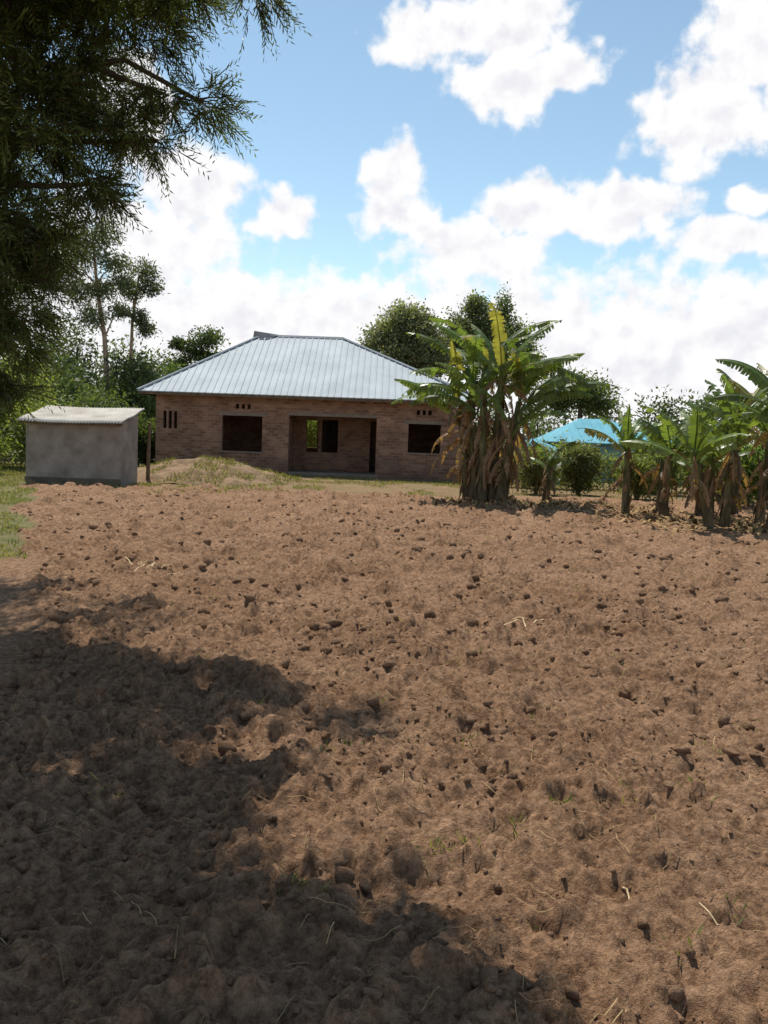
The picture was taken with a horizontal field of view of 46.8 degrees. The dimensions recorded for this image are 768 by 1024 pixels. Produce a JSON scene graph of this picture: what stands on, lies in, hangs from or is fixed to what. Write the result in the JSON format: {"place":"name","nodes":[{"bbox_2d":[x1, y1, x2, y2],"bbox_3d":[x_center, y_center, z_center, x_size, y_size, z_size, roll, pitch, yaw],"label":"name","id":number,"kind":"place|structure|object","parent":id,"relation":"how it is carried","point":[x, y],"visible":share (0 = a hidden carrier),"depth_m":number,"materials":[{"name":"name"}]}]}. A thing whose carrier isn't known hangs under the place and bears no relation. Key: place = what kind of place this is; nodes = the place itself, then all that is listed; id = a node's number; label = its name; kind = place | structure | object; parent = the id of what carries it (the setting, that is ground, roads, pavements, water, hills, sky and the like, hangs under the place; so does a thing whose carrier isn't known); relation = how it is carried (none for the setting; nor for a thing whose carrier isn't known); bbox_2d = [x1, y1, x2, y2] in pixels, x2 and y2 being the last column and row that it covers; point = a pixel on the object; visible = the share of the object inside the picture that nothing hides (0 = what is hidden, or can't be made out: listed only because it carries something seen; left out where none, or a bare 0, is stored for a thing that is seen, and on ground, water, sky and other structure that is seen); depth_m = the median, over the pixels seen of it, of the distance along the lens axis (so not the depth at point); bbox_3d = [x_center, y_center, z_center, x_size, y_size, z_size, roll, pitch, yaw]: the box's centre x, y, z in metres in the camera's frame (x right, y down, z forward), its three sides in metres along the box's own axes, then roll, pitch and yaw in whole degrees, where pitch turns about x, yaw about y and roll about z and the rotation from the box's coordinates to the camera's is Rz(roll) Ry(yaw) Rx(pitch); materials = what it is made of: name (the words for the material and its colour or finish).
{"place":"outdoors","nodes":[
{"label":"outdoors","id":0,"kind":"place"},
{"bbox_2d":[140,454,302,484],"bbox_3d":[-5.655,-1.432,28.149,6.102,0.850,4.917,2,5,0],"label":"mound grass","id":1,"kind":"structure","parent":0,"point":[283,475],"depth_m":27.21,"materials":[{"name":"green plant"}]},
{"bbox_2d":[0,463,655,558],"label":"grass","id":2,"kind":"structure","parent":0,"point":[6,482],"depth_m":25.29,"materials":[{"name":"green plant"}]},
{"bbox_2d":[0,440,767,1023],"bbox_3d":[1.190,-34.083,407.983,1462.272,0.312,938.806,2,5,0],"label":"ground","id":3,"kind":"structure","parent":0,"point":[534,862],"depth_m":4.35,"materials":[{"name":"soil"}]},
{"bbox_2d":[0,414,22,473],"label":"bush","id":4,"kind":"object","parent":3,"relation":"on","point":[3,452],"visible":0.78,"depth_m":27.36,"materials":[{"name":"green plant"}]},
{"bbox_2d":[0,356,66,466],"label":"bush","id":5,"kind":"object","parent":3,"relation":"on","point":[7,417],"visible":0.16,"depth_m":31.48,"materials":[{"name":"green plant"}]},
{"bbox_2d":[3,392,70,468],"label":"bush","id":6,"kind":"object","parent":3,"relation":"on","point":[21,433],"visible":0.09,"depth_m":29.91,"materials":[{"name":"green plant"}]},
{"bbox_2d":[16,405,143,485],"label":"cement shed","id":7,"kind":"structure","parent":3,"relation":"on","point":[86,445],"depth_m":24.40,"materials":[{"name":"grey concrete"}]},
{"bbox_2d":[43,370,151,441],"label":"bush","id":8,"kind":"object","parent":3,"relation":"on","point":[89,401],"visible":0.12,"depth_m":33.43,"materials":[{"name":"green plant"}]},
{"bbox_2d":[0,300,197,456],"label":"background trees","id":9,"kind":"object","parent":3,"relation":"on","point":[140,374],"visible":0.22,"depth_m":43.30,"materials":[{"name":"green plant"}]},
{"bbox_2d":[58,217,141,398],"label":"eucalyptus tree","id":10,"kind":"object","parent":3,"relation":"on","point":[98,292],"visible":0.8,"depth_m":44.03,"materials":[{"name":"green plant"}]},
{"bbox_2d":[118,254,169,372],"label":"eucalyptus tree","id":11,"kind":"object","parent":3,"relation":"on","point":[141,321],"visible":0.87,"depth_m":45.14,"materials":[{"name":"green plant"}]},
{"bbox_2d":[137,412,155,465],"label":"bush","id":12,"kind":"object","parent":3,"relation":"on","point":[142,445],"visible":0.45,"depth_m":35.39,"materials":[{"name":"green plant"}]},
{"bbox_2d":[146,423,150,479],"bbox_3d":[-6.978,-1.670,26.276,0.150,1.961,0.114,2,5,0],"label":"wooden post","id":13,"kind":"object","parent":3,"relation":"on","point":[148,454],"visible":0.88,"depth_m":26.23,"materials":[{"name":"brown wood"}]},
{"bbox_2d":[0,0,311,447],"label":"silky oak tree","id":14,"kind":"object","parent":3,"relation":"on","point":[59,87],"visible":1,"depth_m":7.13,"materials":[{"name":"green plant"}]},
{"bbox_2d":[155,324,229,371],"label":"acacia tree","id":15,"kind":"object","parent":3,"relation":"on","point":[207,339],"visible":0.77,"depth_m":58.98,"materials":[{"name":"green plant"}]},
{"bbox_2d":[137,457,303,485],"bbox_3d":[-5.658,-1.292,28.212,6.600,0.886,4.800,2,5,0],"label":"dirt mound","id":16,"kind":"object","parent":3,"relation":"on","point":[178,465],"visible":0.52,"depth_m":26.88,"materials":[{"name":"soil"}]},
{"bbox_2d":[155,392,466,480],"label":"walls","id":17,"kind":"structure","parent":3,"relation":"on","point":[380,446],"depth_m":33.45,"materials":[{"name":"brick"}]},
{"bbox_2d":[139,391,457,404],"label":"fascia and rafters","id":18,"kind":"structure","parent":17,"relation":"on","point":[151,393],"depth_m":32.75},
{"bbox_2d":[137,336,477,406],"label":"roof","id":19,"kind":"structure","parent":18,"relation":"on","point":[309,367],"depth_m":34.38,"materials":[{"name":"silver metal"}]},
{"bbox_2d":[253,331,276,339],"bbox_3d":[-4.944,-7.424,37.511,1.100,0.440,0.840,2,5,0],"label":"gablet","id":20,"kind":"object","parent":19,"relation":"on","point":[262,335],"visible":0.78,"depth_m":37.38,"materials":[{"name":"grey metal"}]},
{"bbox_2d":[136,335,487,400],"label":"ridge and hip caps","id":21,"kind":"structure","parent":19,"relation":"attached to","point":[168,375],"depth_m":35.63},
{"bbox_2d":[307,420,317,447],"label":"bush","id":22,"kind":"object","parent":3,"relation":"on","point":[312,432],"visible":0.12,"depth_m":44.66,"materials":[{"name":"green plant"}]},
{"bbox_2d":[218,412,444,477],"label":"lintels and sills","id":23,"kind":"object","parent":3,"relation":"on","point":[339,473],"visible":0.88,"depth_m":33.32,"materials":[{"name":"grey concrete"}]},
{"bbox_2d":[0,323,763,461],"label":"distant trees","id":24,"kind":"object","parent":3,"relation":"on","point":[532,424],"visible":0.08,"depth_m":76.98,"materials":[{"name":"green plant"}]},
{"bbox_2d":[0,483,767,1023],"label":"soil clods","id":25,"kind":"object","parent":3,"relation":"on","point":[344,873],"visible":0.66,"depth_m":4.74,"materials":[{"name":"brown soil"}]},
{"bbox_2d":[0,496,767,1023],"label":"dry straw","id":26,"kind":"object","parent":3,"relation":"on","point":[378,806],"visible":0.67,"depth_m":3.24,"materials":[{"name":"beige plant"}]},
{"bbox_2d":[12,492,759,963],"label":"weeds","id":27,"kind":"object","parent":3,"relation":"on","point":[438,842],"visible":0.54,"depth_m":3.84,"materials":[{"name":"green plant"}]},
{"bbox_2d":[357,291,457,379],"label":"mango tree","id":28,"kind":"object","parent":3,"relation":"on","point":[389,337],"visible":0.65,"depth_m":57.83,"materials":[{"name":"green plant"}]},
{"bbox_2d":[391,339,513,500],"bbox_3d":[1.545,-2.014,22.430,2.424,4.364,3.184,-1,6,-31],"label":"banana plant","id":29,"kind":"object","parent":3,"relation":"on","point":[456,357],"visible":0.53,"depth_m":22.70,"materials":[{"name":"green plant"}]},
{"bbox_2d":[408,362,525,503],"bbox_3d":[2.128,-1.740,22.269,2.751,3.907,1.522,-1,6,-29],"label":"banana plant","id":30,"kind":"object","parent":3,"relation":"on","point":[482,480],"visible":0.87,"depth_m":21.99,"materials":[{"name":"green plant"}]},
{"bbox_2d":[401,332,533,500],"bbox_3d":[1.841,-2.315,22.509,2.704,4.426,3.067,5,6,33],"label":"banana plant","id":31,"kind":"object","parent":3,"relation":"on","point":[474,347],"visible":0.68,"depth_m":22.40,"materials":[{"name":"green plant"}]},
{"bbox_2d":[435,289,520,460],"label":"tall tree","id":32,"kind":"object","parent":3,"relation":"on","point":[475,309],"visible":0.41,"depth_m":60.47,"materials":[{"name":"green plant"}]},
{"bbox_2d":[428,317,557,465],"bbox_3d":[2.756,-2.520,23.054,3.435,4.981,2.904,2,5,0],"label":"banana plant","id":33,"kind":"object","parent":3,"relation":"on","point":[516,337],"visible":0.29,"depth_m":22.85,"materials":[{"name":"green plant"}]},
{"bbox_2d":[466,281,548,458],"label":"tall tree","id":34,"kind":"object","parent":3,"relation":"on","point":[506,301],"visible":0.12,"depth_m":62.70,"materials":[{"name":"green plant"}]},
{"bbox_2d":[428,302,594,501],"bbox_3d":[3.226,-2.340,22.003,3.194,5.128,3.182,-1,6,-34],"label":"banana plant","id":35,"kind":"object","parent":3,"relation":"on","point":[498,356],"visible":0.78,"depth_m":21.89,"materials":[{"name":"green plant"}]},
{"bbox_2d":[468,380,571,501],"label":"banana plant","id":36,"kind":"object","parent":3,"relation":"on","point":[500,480],"visible":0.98,"depth_m":21.64,"materials":[{"name":"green plant"}]},
{"bbox_2d":[513,436,562,494],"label":"shrub","id":37,"kind":"object","parent":3,"relation":"on","point":[532,472],"visible":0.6,"depth_m":26.73,"materials":[{"name":"green plant"}]},
{"bbox_2d":[519,436,560,484],"bbox_3d":[6.050,-2.028,34.185,1.550,2.000,2.500,2,5,0],"label":"turquoise lean to","id":38,"kind":"object","parent":3,"relation":"on","point":[539,442],"visible":0.11,"depth_m":34.83,"materials":[{"name":"teal metal"}]},
{"bbox_2d":[530,441,580,500],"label":"banana plant","id":39,"kind":"object","parent":3,"relation":"on","point":[547,480],"visible":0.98,"depth_m":22.74,"materials":[{"name":"green plant"}]},
{"bbox_2d":[498,351,619,500],"bbox_3d":[4.034,-1.859,22.384,3.042,4.208,2.899,1,5,-13],"label":"banana plant","id":40,"kind":"object","parent":3,"relation":"on","point":[553,392],"visible":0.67,"depth_m":22.07,"materials":[{"name":"green plant"}]},
{"bbox_2d":[521,364,628,420],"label":"tall tree","id":41,"kind":"object","parent":3,"relation":"on","point":[599,402],"visible":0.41,"depth_m":57.06,"materials":[{"name":"green plant"}]},
{"bbox_2d":[555,434,609,494],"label":"shrub","id":42,"kind":"object","parent":3,"relation":"on","point":[582,470],"visible":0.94,"depth_m":27.18,"materials":[{"name":"green plant"}]},
{"bbox_2d":[430,495,767,535],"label":"dry leaf litter","id":43,"kind":"object","parent":3,"relation":"on","point":[736,528],"visible":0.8,"depth_m":19.96,"materials":[{"name":"brown plant"}]},
{"bbox_2d":[535,418,671,480],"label":"turquoise roof house","id":44,"kind":"structure","parent":3,"relation":"on","point":[574,433],"depth_m":37.80,"materials":[{"name":"teal metal"}]},
{"bbox_2d":[499,430,754,493],"bbox_3d":[12.221,-1.329,30.406,17.735,2.512,3.199,2,5,0],"label":"hedge","id":45,"kind":"object","parent":3,"relation":"on","point":[610,466],"visible":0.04,"depth_m":30.43,"materials":[{"name":"green plant"}]},
{"bbox_2d":[577,404,677,515],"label":"banana plant","id":46,"kind":"object","parent":3,"relation":"on","point":[628,431],"visible":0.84,"depth_m":19.94,"materials":[{"name":"green plant"}]},
{"bbox_2d":[611,450,660,499],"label":"shrub","id":47,"kind":"object","parent":3,"relation":"on","point":[645,465],"visible":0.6,"depth_m":25.68,"materials":[{"name":"green plant"}]},
{"bbox_2d":[616,424,682,509],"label":"banana plant","id":48,"kind":"object","parent":3,"relation":"on","point":[660,469],"visible":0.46,"depth_m":21.17,"materials":[{"name":"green plant"}]},
{"bbox_2d":[619,448,687,493],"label":"shrub","id":49,"kind":"object","parent":3,"relation":"on","point":[675,472],"visible":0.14,"depth_m":28.47,"materials":[{"name":"green plant"}]},
{"bbox_2d":[635,418,722,517],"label":"banana plant","id":50,"kind":"object","parent":3,"relation":"on","point":[664,434],"visible":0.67,"depth_m":19.09,"materials":[{"name":"green plant"}]},
{"bbox_2d":[618,405,752,530],"bbox_3d":[5.842,-0.611,17.258,2.654,2.859,1.763,6,6,38],"label":"banana plant","id":51,"kind":"object","parent":3,"relation":"on","point":[700,445],"visible":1,"depth_m":17.02,"materials":[{"name":"green plant"}]},
{"bbox_2d":[676,448,741,514],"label":"banana plant","id":52,"kind":"object","parent":3,"relation":"on","point":[687,480],"visible":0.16,"depth_m":20.62,"materials":[{"name":"green plant"}]},
{"bbox_2d":[671,424,756,516],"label":"banana plant","id":53,"kind":"object","parent":3,"relation":"on","point":[713,459],"visible":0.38,"depth_m":19.21,"materials":[{"name":"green plant"}]},
{"bbox_2d":[681,423,760,499],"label":"shrub","id":54,"kind":"object","parent":3,"relation":"on","point":[690,462],"visible":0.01,"depth_m":26.95,"materials":[{"name":"green plant"}]},
{"bbox_2d":[682,379,767,527],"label":"banana plant","id":55,"kind":"object","parent":3,"relation":"on","point":[732,464],"visible":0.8,"depth_m":17.83,"materials":[{"name":"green plant"}]},
{"bbox_2d":[688,392,764,490],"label":"banana plant","id":56,"kind":"object","parent":3,"relation":"on","point":[708,404],"visible":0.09,"depth_m":23.01,"materials":[{"name":"green plant"}]},
{"bbox_2d":[689,368,767,514],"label":"banana plant","id":57,"kind":"object","parent":3,"relation":"on","point":[757,393],"visible":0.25,"depth_m":20.89,"materials":[{"name":"green plant"}]},
{"bbox_2d":[708,378,767,524],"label":"banana plant","id":58,"kind":"object","parent":3,"relation":"on","point":[759,512],"visible":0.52,"depth_m":18.57,"materials":[{"name":"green plant"}]},
{"bbox_2d":[713,359,767,530],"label":"banana plant","id":59,"kind":"object","parent":3,"relation":"on","point":[756,377],"visible":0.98,"depth_m":17.15,"materials":[{"name":"green plant"}]},
{"bbox_2d":[717,440,767,506],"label":"shrub","id":60,"kind":"object","parent":3,"relation":"on","point":[750,466],"visible":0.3,"depth_m":23.74,"materials":[{"name":"green plant"}]},
{"bbox_2d":[0,0,767,446],"label":"sky","id":61,"kind":"structure","parent":0,"point":[604,161],"materials":[{"name":"blue"}]}
]}

